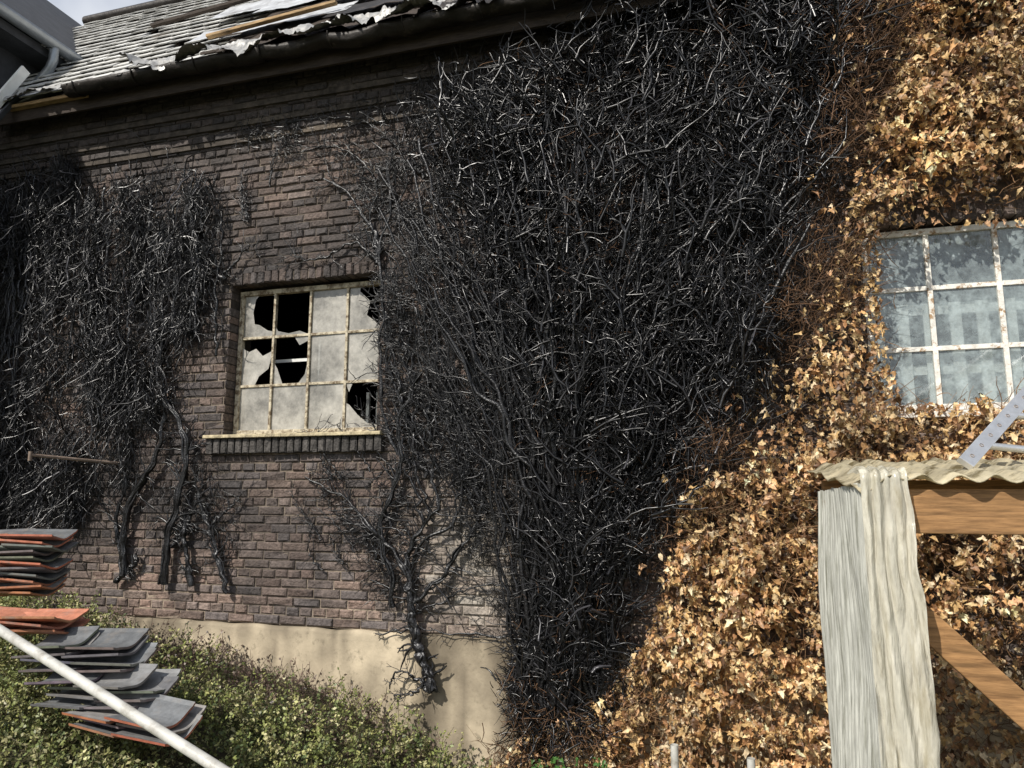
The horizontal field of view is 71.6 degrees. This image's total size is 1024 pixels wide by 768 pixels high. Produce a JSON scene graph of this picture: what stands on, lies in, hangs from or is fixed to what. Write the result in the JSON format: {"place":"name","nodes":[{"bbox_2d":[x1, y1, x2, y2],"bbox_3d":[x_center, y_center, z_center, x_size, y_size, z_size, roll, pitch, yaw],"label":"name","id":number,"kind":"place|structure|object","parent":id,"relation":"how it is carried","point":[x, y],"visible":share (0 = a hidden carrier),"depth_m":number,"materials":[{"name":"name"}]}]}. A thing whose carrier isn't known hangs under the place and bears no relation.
{"place":"outdoors","nodes":[
{"label":"outdoors","id":0,"kind":"place"},
{"bbox_2d":[10,95,88,111],"bbox_3d":[-4.731,-2.872,7.222,1.000,0.035,0.068,-2,-9,16],"label":"pale fascia board","id":1,"kind":"object","parent":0,"point":[40,102],"visible":0.74,"depth_m":7.22,"materials":[{"name":"brown wood"}]},
{"bbox_2d":[48,0,152,25],"label":"sky","id":2,"kind":"structure","parent":0,"point":[75,9],"materials":[{"name":"white"}]},
{"bbox_2d":[82,0,204,26],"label":"roof ridge","id":3,"kind":"structure","parent":0,"point":[121,11],"depth_m":10.57,"materials":[{"name":"grey"}]},
{"bbox_2d":[0,622,446,767],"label":"ground","id":4,"kind":"structure","parent":0,"point":[223,754],"depth_m":4.99,"materials":[{"name":"green plant"}]},
{"bbox_2d":[0,47,39,88],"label":"wing wall","id":5,"kind":"structure","parent":4,"relation":"on","point":[10,64],"depth_m":8.02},
{"bbox_2d":[0,0,83,55],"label":"wing roof","id":6,"kind":"structure","parent":5,"relation":"on","point":[51,19],"depth_m":9.40,"materials":[{"name":"grey metal"}]},
{"bbox_2d":[0,18,70,71],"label":"wing soffit","id":7,"kind":"structure","parent":6,"relation":"attached to","point":[23,46],"depth_m":7.97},
{"bbox_2d":[0,1,88,64],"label":"wing gutter","id":8,"kind":"object","parent":6,"relation":"attached to","point":[22,23],"visible":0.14,"depth_m":7.86,"materials":[{"name":"grey metal"}]},
{"bbox_2d":[31,47,58,84],"bbox_3d":[-5.343,-3.295,8.062,0.319,1.100,0.120,-2,-9,16],"label":"wing downpipe","id":9,"kind":"object","parent":8,"relation":"attached to","point":[50,66],"visible":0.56,"depth_m":8.06,"materials":[{"name":"grey metal"}]},
{"bbox_2d":[0,624,229,767],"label":"handrail","id":10,"kind":"object","parent":4,"relation":"on","point":[160,731],"visible":1,"depth_m":1.99,"materials":[{"name":"white metal"}]},
{"bbox_2d":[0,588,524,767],"bbox_3d":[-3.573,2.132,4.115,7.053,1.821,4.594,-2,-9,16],"label":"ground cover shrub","id":11,"kind":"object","parent":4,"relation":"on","point":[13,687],"visible":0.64,"depth_m":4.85,"materials":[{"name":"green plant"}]},
{"bbox_2d":[62,694,206,746],"bbox_3d":[-2.127,1.865,4.003,0.769,0.192,0.348,-3,-9,20],"label":"roof tile stack","id":12,"kind":"object","parent":11,"relation":"on","point":[182,718],"visible":0.7,"depth_m":3.96,"materials":[{"name":"ceramic"}]},
{"bbox_2d":[24,663,180,709],"bbox_3d":[-2.434,1.796,4.239,0.858,0.231,0.398,-2,-9,16],"label":"roof tile stack","id":13,"kind":"object","parent":12,"relation":"on","point":[141,678],"visible":0.74,"depth_m":4.21,"materials":[{"name":"ceramic"}]},
{"bbox_2d":[11,626,157,672],"bbox_3d":[-2.670,1.666,4.447,0.852,0.240,0.369,-2,-9,11],"label":"roof tile stack","id":14,"kind":"object","parent":13,"relation":"on","point":[80,649],"visible":0.92,"depth_m":4.44,"materials":[{"name":"ceramic"}]},
{"bbox_2d":[0,606,89,635],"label":"roof tile stack","id":15,"kind":"object","parent":14,"relation":"on","point":[21,621],"visible":0.93,"depth_m":4.67,"materials":[{"name":"ceramic"}]},
{"bbox_2d":[0,528,78,596],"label":"roof tile stack","id":16,"kind":"object","parent":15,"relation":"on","point":[32,563],"visible":1,"depth_m":5.21,"materials":[{"name":"ceramic"}]},
{"bbox_2d":[95,340,821,657],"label":"wall","id":17,"kind":"structure","parent":4,"relation":"on","point":[393,631],"depth_m":6.57,"materials":[{"name":"brown brick"}]},
{"bbox_2d":[0,0,1023,668],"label":"brickwork","id":18,"kind":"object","parent":4,"relation":"on","point":[272,474],"visible":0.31,"depth_m":6.31,"materials":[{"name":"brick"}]},
{"bbox_2d":[28,451,124,464],"bbox_3d":[-3.909,0.676,6.421,0.031,0.098,0.825,-6,-10,36],"label":"metal rod","id":19,"kind":"object","parent":18,"relation":"attached to","point":[30,454],"visible":0.92,"depth_m":6.33,"materials":[{"name":"metal"}]},
{"bbox_2d":[0,129,268,593],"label":"burnt ivy","id":20,"kind":"object","parent":18,"relation":"attached to","point":[54,216],"visible":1,"depth_m":6.83,"materials":[{"name":"black plant"}]},
{"bbox_2d":[1,0,463,107],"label":"roof deck","id":21,"kind":"structure","parent":18,"relation":"on","point":[179,44],"depth_m":8.71,"materials":[{"name":"black wood"}]},
{"bbox_2d":[0,94,24,120],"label":"white verge board","id":22,"kind":"object","parent":21,"relation":"attached to","point":[6,109],"visible":0.85,"depth_m":7.29,"materials":[{"name":"wood"}]},
{"bbox_2d":[0,66,29,107],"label":"white verge board","id":23,"kind":"object","parent":21,"relation":"attached to","point":[19,76],"visible":1,"depth_m":7.33,"materials":[{"name":"white wood"}]},
{"bbox_2d":[0,88,62,110],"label":"lead flashing","id":24,"kind":"object","parent":21,"relation":"attached to","point":[34,97],"visible":0.18,"depth_m":7.38,"materials":[{"name":"metal"}]},
{"bbox_2d":[7,0,275,100],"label":"roof tiles","id":25,"kind":"object","parent":21,"relation":"on","point":[109,56],"visible":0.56,"depth_m":8.27,"materials":[{"name":"grey tile"}]},
{"bbox_2d":[150,0,251,27],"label":"loose batten","id":26,"kind":"object","parent":21,"relation":"on","point":[195,13],"visible":1,"depth_m":8.42,"materials":[{"name":"grey wood"}]},
{"bbox_2d":[216,39,230,45],"bbox_3d":[1.661,-3.680,5.953,9.753,0.030,0.040,-2,-9,16],"label":"roof batten","id":27,"kind":"object","parent":21,"relation":"on","point":[222,41],"visible":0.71,"depth_m":7.25,"materials":[{"name":"black wood"}]},
{"bbox_2d":[218,32,242,38],"bbox_3d":[1.648,-3.877,6.189,9.889,0.030,0.040,-2,-9,16],"label":"roof batten","id":28,"kind":"object","parent":21,"relation":"on","point":[230,35],"visible":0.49,"depth_m":7.48,"materials":[{"name":"grey wood"}]},
{"bbox_2d":[210,0,275,18],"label":"loose metal sheet","id":29,"kind":"object","parent":21,"relation":"on","point":[252,6],"visible":0.8,"depth_m":8.09,"materials":[{"name":"white metal"}]},
{"bbox_2d":[250,13,271,20],"bbox_3d":[1.794,-4.278,6.612,9.808,0.030,0.040,-2,-9,16],"label":"roof batten","id":30,"kind":"object","parent":21,"relation":"on","point":[260,17],"visible":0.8,"depth_m":7.89,"materials":[{"name":"black wood"}]},
{"bbox_2d":[206,0,337,38],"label":"loose batten","id":31,"kind":"object","parent":21,"relation":"on","point":[276,18],"visible":1,"depth_m":6.89,"materials":[{"name":"brown wood"}]},
{"bbox_2d":[187,0,358,42],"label":"loose metal sheet","id":32,"kind":"object","parent":21,"relation":"on","point":[338,7],"visible":0.47,"depth_m":6.97,"materials":[{"name":"white metal"}]},
{"bbox_2d":[254,0,313,12],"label":"loose metal sheet","id":33,"kind":"object","parent":21,"relation":"on","point":[276,4],"visible":1,"depth_m":7.36,"materials":[{"name":"white metal"}]},
{"bbox_2d":[200,1,476,54],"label":"roof batten","id":34,"kind":"object","parent":21,"relation":"on","point":[290,37],"visible":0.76,"depth_m":6.76,"materials":[{"name":"black wood"}]},
{"bbox_2d":[0,0,687,126],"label":"fascia","id":35,"kind":"structure","parent":21,"relation":"attached to","point":[489,28],"depth_m":6.38,"materials":[{"name":"black wood"}]},
{"bbox_2d":[60,0,581,97],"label":"eaves gutter","id":36,"kind":"object","parent":35,"relation":"attached to","point":[379,31],"visible":1,"depth_m":6.24,"materials":[{"name":"black metal"}]},
{"bbox_2d":[3,65,151,100],"bbox_3d":[-4.317,-2.999,7.053,1.900,0.200,0.200,-2,-9,16],"label":"torn flashing","id":37,"kind":"object","parent":36,"relation":"on","point":[21,91],"visible":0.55,"depth_m":7.19,"materials":[{"name":"grey metal"}]},
{"bbox_2d":[71,81,86,96],"bbox_3d":[-4.271,-2.895,7.014,0.016,0.102,0.202,-2,-9,16],"label":"gutter bracket","id":38,"kind":"object","parent":36,"relation":"attached to","point":[75,90],"visible":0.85,"depth_m":6.95,"materials":[{"name":"black metal"}]},
{"bbox_2d":[129,69,143,85],"bbox_3d":[-3.598,-2.924,6.824,0.016,0.102,0.202,-2,-9,16],"label":"gutter bracket","id":39,"kind":"object","parent":36,"relation":"attached to","point":[133,78],"visible":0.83,"depth_m":6.77,"materials":[{"name":"black metal"}]},
{"bbox_2d":[191,57,204,74],"bbox_3d":[-2.925,-2.952,6.633,0.016,0.102,0.202,-2,-9,16],"label":"gutter bracket","id":40,"kind":"object","parent":36,"relation":"attached to","point":[194,66],"visible":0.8,"depth_m":6.57,"materials":[{"name":"black metal"}]},
{"bbox_2d":[257,44,268,61],"bbox_3d":[-2.252,-2.981,6.442,0.016,0.102,0.202,-2,-9,16],"label":"gutter bracket","id":41,"kind":"object","parent":36,"relation":"attached to","point":[260,54],"visible":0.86,"depth_m":6.38,"materials":[{"name":"black metal"}]},
{"bbox_2d":[118,0,456,70],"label":"torn flashing","id":42,"kind":"object","parent":36,"relation":"on","point":[238,47],"visible":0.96,"depth_m":6.35,"materials":[{"name":"silver metal"}]},
{"bbox_2d":[412,0,491,17],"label":"torn flashing","id":43,"kind":"object","parent":36,"relation":"on","point":[432,6],"visible":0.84,"depth_m":5.88,"materials":[{"name":"grey metal"}]},
{"bbox_2d":[479,0,486,20],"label":"gutter bracket","id":44,"kind":"object","parent":36,"relation":"attached to","point":[481,10],"visible":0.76,"depth_m":5.80,"materials":[{"name":"black metal"}]},
{"bbox_2d":[217,0,471,51],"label":"roof underlay","id":45,"kind":"object","parent":21,"relation":"on","point":[256,33],"visible":0.35,"depth_m":7.03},
{"bbox_2d":[323,0,402,17],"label":"loose metal sheet","id":46,"kind":"object","parent":21,"relation":"on","point":[357,7],"visible":0.98,"depth_m":6.70,"materials":[{"name":"grey metal"}]},
{"bbox_2d":[202,431,385,438],"bbox_3d":[-1.921,0.449,6.296,1.765,0.050,0.240,-2,-9,16],"label":"window sill","id":47,"kind":"structure","parent":18,"relation":"on","point":[310,434],"depth_m":6.17,"materials":[{"name":"beige stone"}]},
{"bbox_2d":[223,273,380,430],"bbox_3d":[-1.854,-0.234,6.542,1.549,1.429,0.330,-2,-9,16],"label":"window reveal","id":48,"kind":"object","parent":18,"relation":"attached to","point":[235,305],"depth_m":6.71,"materials":[{"name":"brown brick"}]},
{"bbox_2d":[233,427,375,433],"bbox_3d":[-1.860,0.430,6.421,1.525,0.045,0.055,-2,-9,16],"label":"window frame bottom","id":49,"kind":"object","parent":48,"relation":"on","point":[290,431],"depth_m":6.42,"materials":[{"name":"paint"}]},
{"bbox_2d":[233,297,245,430],"bbox_3d":[-2.571,-0.198,6.721,0.045,1.285,0.050,-2,-9,16],"label":"window frame","id":50,"kind":"object","parent":49,"relation":"on","point":[241,344],"visible":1,"depth_m":6.70,"materials":[{"name":"paint"}]},
{"bbox_2d":[268,294,278,429],"bbox_3d":[-2.227,-0.212,6.621,0.024,1.285,0.038,-2,-9,16],"label":"window mullion","id":51,"kind":"structure","parent":49,"relation":"on","point":[274,339],"depth_m":6.62,"materials":[{"name":"paint"}]},
{"bbox_2d":[240,384,269,387],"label":"window glazing bar","id":52,"kind":"object","parent":51,"relation":"attached to","point":[253,386],"depth_m":6.63,"materials":[{"name":"paint"}]},
{"bbox_2d":[243,336,271,340],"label":"window glazing bar","id":53,"kind":"object","parent":51,"relation":"attached to","point":[257,338],"depth_m":6.70,"materials":[{"name":"paint"}]},
{"bbox_2d":[272,382,305,386],"bbox_3d":[-2.044,0.006,6.536,0.357,0.024,0.030,-2,-9,16],"label":"window glazing bar","id":54,"kind":"object","parent":51,"relation":"attached to","point":[287,384],"depth_m":6.52,"materials":[{"name":"paint"}]},
{"bbox_2d":[304,291,312,428],"bbox_3d":[-1.861,-0.228,6.518,0.024,1.285,0.038,-2,-9,16],"label":"window mullion","id":55,"kind":"structure","parent":49,"relation":"on","point":[308,362],"depth_m":6.50,"materials":[{"name":"paint"}]},
{"bbox_2d":[275,333,307,338],"bbox_3d":[-2.044,-0.447,6.603,0.357,0.024,0.030,-2,-9,16],"label":"window glazing bar","id":56,"kind":"object","parent":55,"relation":"attached to","point":[289,336],"depth_m":6.59,"materials":[{"name":"paint"}]},
{"bbox_2d":[309,381,343,384],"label":"window glazing bar","id":57,"kind":"object","parent":55,"relation":"attached to","point":[326,382],"depth_m":6.42,"materials":[{"name":"paint"}]},
{"bbox_2d":[238,287,379,430],"bbox_3d":[-1.861,-0.228,6.517,1.525,1.375,0.008,-2,-9,16],"label":"window glass","id":58,"kind":"object","parent":49,"relation":"on","point":[326,362],"visible":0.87,"depth_m":6.49,"materials":[{"name":"grey glass"}]},
{"bbox_2d":[342,288,349,427],"bbox_3d":[-1.494,-0.243,6.414,0.024,1.285,0.038,-2,-9,16],"label":"window mullion","id":59,"kind":"structure","parent":49,"relation":"on","point":[345,389],"depth_m":6.40,"materials":[{"name":"paint"}]},
{"bbox_2d":[311,331,344,335],"bbox_3d":[-1.677,-0.462,6.500,0.357,0.024,0.030,-2,-9,16],"label":"window glazing bar","id":60,"kind":"object","parent":59,"relation":"attached to","point":[328,333],"depth_m":6.49,"materials":[{"name":"paint"}]},
{"bbox_2d":[346,379,377,382],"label":"window glazing bar","id":61,"kind":"object","parent":59,"relation":"attached to","point":[363,381],"depth_m":6.32,"materials":[{"name":"paint"}]},
{"bbox_2d":[348,328,378,332],"bbox_3d":[-1.327,-0.477,6.400,0.324,0.024,0.030,-2,-9,16],"label":"window glazing bar","id":62,"kind":"object","parent":59,"relation":"attached to","point":[360,331],"depth_m":6.40,"materials":[{"name":"paint"}]},
{"bbox_2d":[241,280,379,296],"bbox_3d":[-1.860,-0.885,6.617,1.525,0.045,0.055,-2,-9,16],"label":"window frame top","id":63,"kind":"object","parent":48,"relation":"attached to","point":[305,289],"depth_m":6.61,"materials":[{"name":"paint"}]},
{"bbox_2d":[104,33,667,767],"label":"burnt ivy","id":64,"kind":"object","parent":18,"relation":"attached to","point":[452,459],"visible":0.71,"depth_m":5.86,"materials":[{"name":"black plant"}]},
{"bbox_2d":[346,0,933,744],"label":"burnt ivy","id":65,"kind":"object","parent":18,"relation":"attached to","point":[572,512],"visible":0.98,"depth_m":5.33,"materials":[{"name":"black plant"}]},
{"bbox_2d":[861,214,1018,358],"bbox_3d":[3.447,-0.480,5.042,1.764,1.372,0.330,-2,-9,16],"label":"window reveal","id":66,"kind":"object","parent":18,"relation":"attached to","point":[938,235],"depth_m":5.17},
{"bbox_2d":[860,220,1023,238],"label":"window frame top","id":67,"kind":"object","parent":66,"relation":"attached to","point":[942,230],"depth_m":5.11,"materials":[{"name":"paint"}]},
{"bbox_2d":[882,300,1017,317],"bbox_3d":[3.439,-0.558,5.062,1.670,0.080,0.018,-2,-9,16],"label":"interior rail","id":68,"kind":"object","parent":66,"relation":"attached to","point":[914,310],"depth_m":5.19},
{"bbox_2d":[873,402,1008,411],"bbox_3d":[3.424,0.148,4.868,1.740,0.045,0.055,-2,-9,16],"label":"window frame bottom","id":69,"kind":"object","parent":18,"relation":"on","point":[961,407],"depth_m":4.93,"materials":[{"name":"paint"}]},
{"bbox_2d":[860,240,876,405],"bbox_3d":[2.609,-0.452,5.194,0.045,1.238,0.050,-2,-9,16],"label":"window frame","id":70,"kind":"object","parent":69,"relation":"on","point":[868,323],"visible":0.26,"depth_m":5.17,"materials":[{"name":"paint"}]},
{"bbox_2d":[921,235,942,403],"bbox_3d":[3.005,-0.469,5.080,0.034,1.238,0.038,-2,-9,16],"label":"window mullion","id":71,"kind":"structure","parent":69,"relation":"on","point":[932,320],"depth_m":5.07,"materials":[{"name":"paint"}]},
{"bbox_2d":[870,286,926,294],"bbox_3d":[2.810,-0.680,5.168,0.373,0.034,0.030,-2,-9,16],"label":"window glazing bar","id":72,"kind":"object","parent":71,"relation":"attached to","point":[906,289],"depth_m":5.15,"materials":[{"name":"paint"}]},
{"bbox_2d":[877,346,932,353],"bbox_3d":[2.810,-0.242,5.102,0.373,0.034,0.030,-2,-9,16],"label":"window glazing bar","id":73,"kind":"object","parent":71,"relation":"attached to","point":[910,350],"depth_m":5.08,"materials":[{"name":"paint"}]},
{"bbox_2d":[866,228,1023,403],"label":"window glass","id":74,"kind":"object","parent":69,"relation":"on","point":[955,380],"visible":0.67,"depth_m":5.00,"materials":[{"name":"grey glass"}]},
{"bbox_2d":[933,281,996,290],"bbox_3d":[3.214,-0.697,5.053,0.401,0.034,0.030,-2,-9,16],"label":"window glazing bar","id":75,"kind":"object","parent":74,"relation":"attached to","point":[965,285],"depth_m":5.04,"materials":[{"name":"paint"}]},
{"bbox_2d":[938,343,1002,350],"bbox_3d":[3.214,-0.259,4.988,0.401,0.034,0.030,-2,-9,16],"label":"window glazing bar","id":76,"kind":"object","parent":74,"relation":"attached to","point":[971,346],"depth_m":4.97,"materials":[{"name":"paint"}]},
{"bbox_2d":[1002,279,1023,285],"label":"window glazing bar","id":77,"kind":"object","parent":74,"relation":"attached to","point":[1012,282],"depth_m":4.96,"materials":[{"name":"paint"}]},
{"bbox_2d":[1009,342,1023,347],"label":"window glazing bar","id":78,"kind":"object","parent":74,"relation":"attached to","point":[1015,344],"depth_m":4.90,"materials":[{"name":"paint"}]},
{"bbox_2d":[990,229,1013,401],"bbox_3d":[3.423,-0.487,4.961,0.034,1.238,0.038,-2,-9,16],"label":"window mullion","id":79,"kind":"structure","parent":69,"relation":"on","point":[1000,300],"depth_m":4.95,"materials":[{"name":"paint"}]},
{"bbox_2d":[862,409,1022,418],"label":"window sill","id":80,"kind":"structure","parent":18,"relation":"on","point":[943,415],"depth_m":4.83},
{"bbox_2d":[84,614,1023,767],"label":"plinth","id":81,"kind":"structure","parent":4,"relation":"on","point":[464,699],"depth_m":5.56,"materials":[{"name":"beige concrete"}]},
{"bbox_2d":[531,756,607,767],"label":"weed plant","id":82,"kind":"object","parent":4,"relation":"on","point":[595,764],"visible":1,"depth_m":4.78,"materials":[{"name":"green plant"}]},
{"bbox_2d":[236,228,1023,668],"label":"room","id":83,"kind":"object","parent":4,"relation":"on","point":[974,264],"depth_m":9.17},
{"bbox_2d":[270,358,306,363],"bbox_3d":[-2.176,-0.230,7.027,0.550,0.030,0.025,-2,-9,16],"label":"interior frame rail","id":84,"kind":"object","parent":83,"relation":"attached to","point":[291,360],"visible":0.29,"depth_m":7.02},
{"bbox_2d":[366,392,370,422],"bbox_3d":[-1.400,0.455,6.875,0.030,0.750,0.030,-2,-9,16],"label":"interior radiator","id":85,"kind":"object","parent":83,"relation":"attached to","point":[368,397],"visible":0.29,"depth_m":6.90,"materials":[{"name":"grey metal"}]},
{"bbox_2d":[670,743,678,767],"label":"stake","id":86,"kind":"object","parent":4,"relation":"on","point":[674,755],"visible":1,"depth_m":3.94,"materials":[{"name":"white paint"}]},
{"bbox_2d":[393,0,1023,767],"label":"dead ivy","id":87,"kind":"object","parent":4,"relation":"on","point":[921,94],"visible":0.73,"depth_m":4.86,"materials":[{"name":"brown plant"}]},
{"bbox_2d":[866,225,890,410],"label":"ivy leaves","id":88,"kind":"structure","parent":87,"relation":"in","point":[877,232],"depth_m":5.02,"materials":[{"name":"brown plant"}]},
{"bbox_2d":[876,208,1023,229],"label":"ivy leaves","id":89,"kind":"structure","parent":87,"relation":"in","point":[989,211],"depth_m":4.92,"materials":[{"name":"brown plant"}]},
{"bbox_2d":[747,757,755,767],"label":"stake","id":90,"kind":"object","parent":4,"relation":"on","point":[750,762],"visible":1,"depth_m":3.83,"materials":[{"name":"white paint"}]},
{"bbox_2d":[807,457,1023,767],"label":"timber shelter","id":91,"kind":"object","parent":4,"relation":"on","point":[884,626],"visible":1,"depth_m":2.36,"materials":[{"name":"wood"}]},
{"bbox_2d":[956,386,1023,468],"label":"aluminium ladder","id":92,"kind":"object","parent":91,"relation":"on","point":[979,447],"visible":0.98,"depth_m":2.90,"materials":[{"name":"metal"}]},
{"bbox_2d":[873,306,889,405],"bbox_3d":[2.695,-0.174,5.198,0.075,0.800,0.020,-2,-9,16],"label":"interior slat","id":93,"kind":"object","parent":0,"point":[881,343],"visible":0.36,"depth_m":5.20,"materials":[{"name":"white wood"}]},
{"bbox_2d":[896,305,915,404],"bbox_3d":[2.858,-0.181,5.152,0.075,0.800,0.020,-2,-9,16],"label":"interior slat","id":94,"kind":"object","parent":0,"point":[906,358],"visible":0.57,"depth_m":5.14,"materials":[{"name":"white wood"}]},
{"bbox_2d":[921,304,935,403],"bbox_3d":[3.022,-0.188,5.105,0.075,0.800,0.020,-2,-9,16],"label":"interior slat","id":95,"kind":"object","parent":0,"point":[929,361],"visible":0.43,"depth_m":5.11,"materials":[{"name":"white wood"}]},
{"bbox_2d":[890,361,1023,375],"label":"interior rail","id":96,"kind":"object","parent":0,"point":[919,370],"visible":0.33,"depth_m":5.09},
{"bbox_2d":[949,302,968,403],"bbox_3d":[3.185,-0.195,5.059,0.075,0.800,0.020,-2,-9,16],"label":"interior slat","id":97,"kind":"object","parent":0,"point":[956,339],"visible":0.21,"depth_m":5.06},
{"bbox_2d":[975,305,997,402],"bbox_3d":[3.349,-0.202,5.013,0.075,0.800,0.020,-2,-9,16],"label":"interior slat","id":98,"kind":"object","parent":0,"point":[987,354],"visible":0.29,"depth_m":5.01,"materials":[{"name":"white wood"}]},
{"bbox_2d":[1004,298,1022,369],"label":"interior slat","id":99,"kind":"object","parent":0,"point":[1015,354],"visible":0.25,"depth_m":4.96,"materials":[{"name":"white wood"}]}
]}

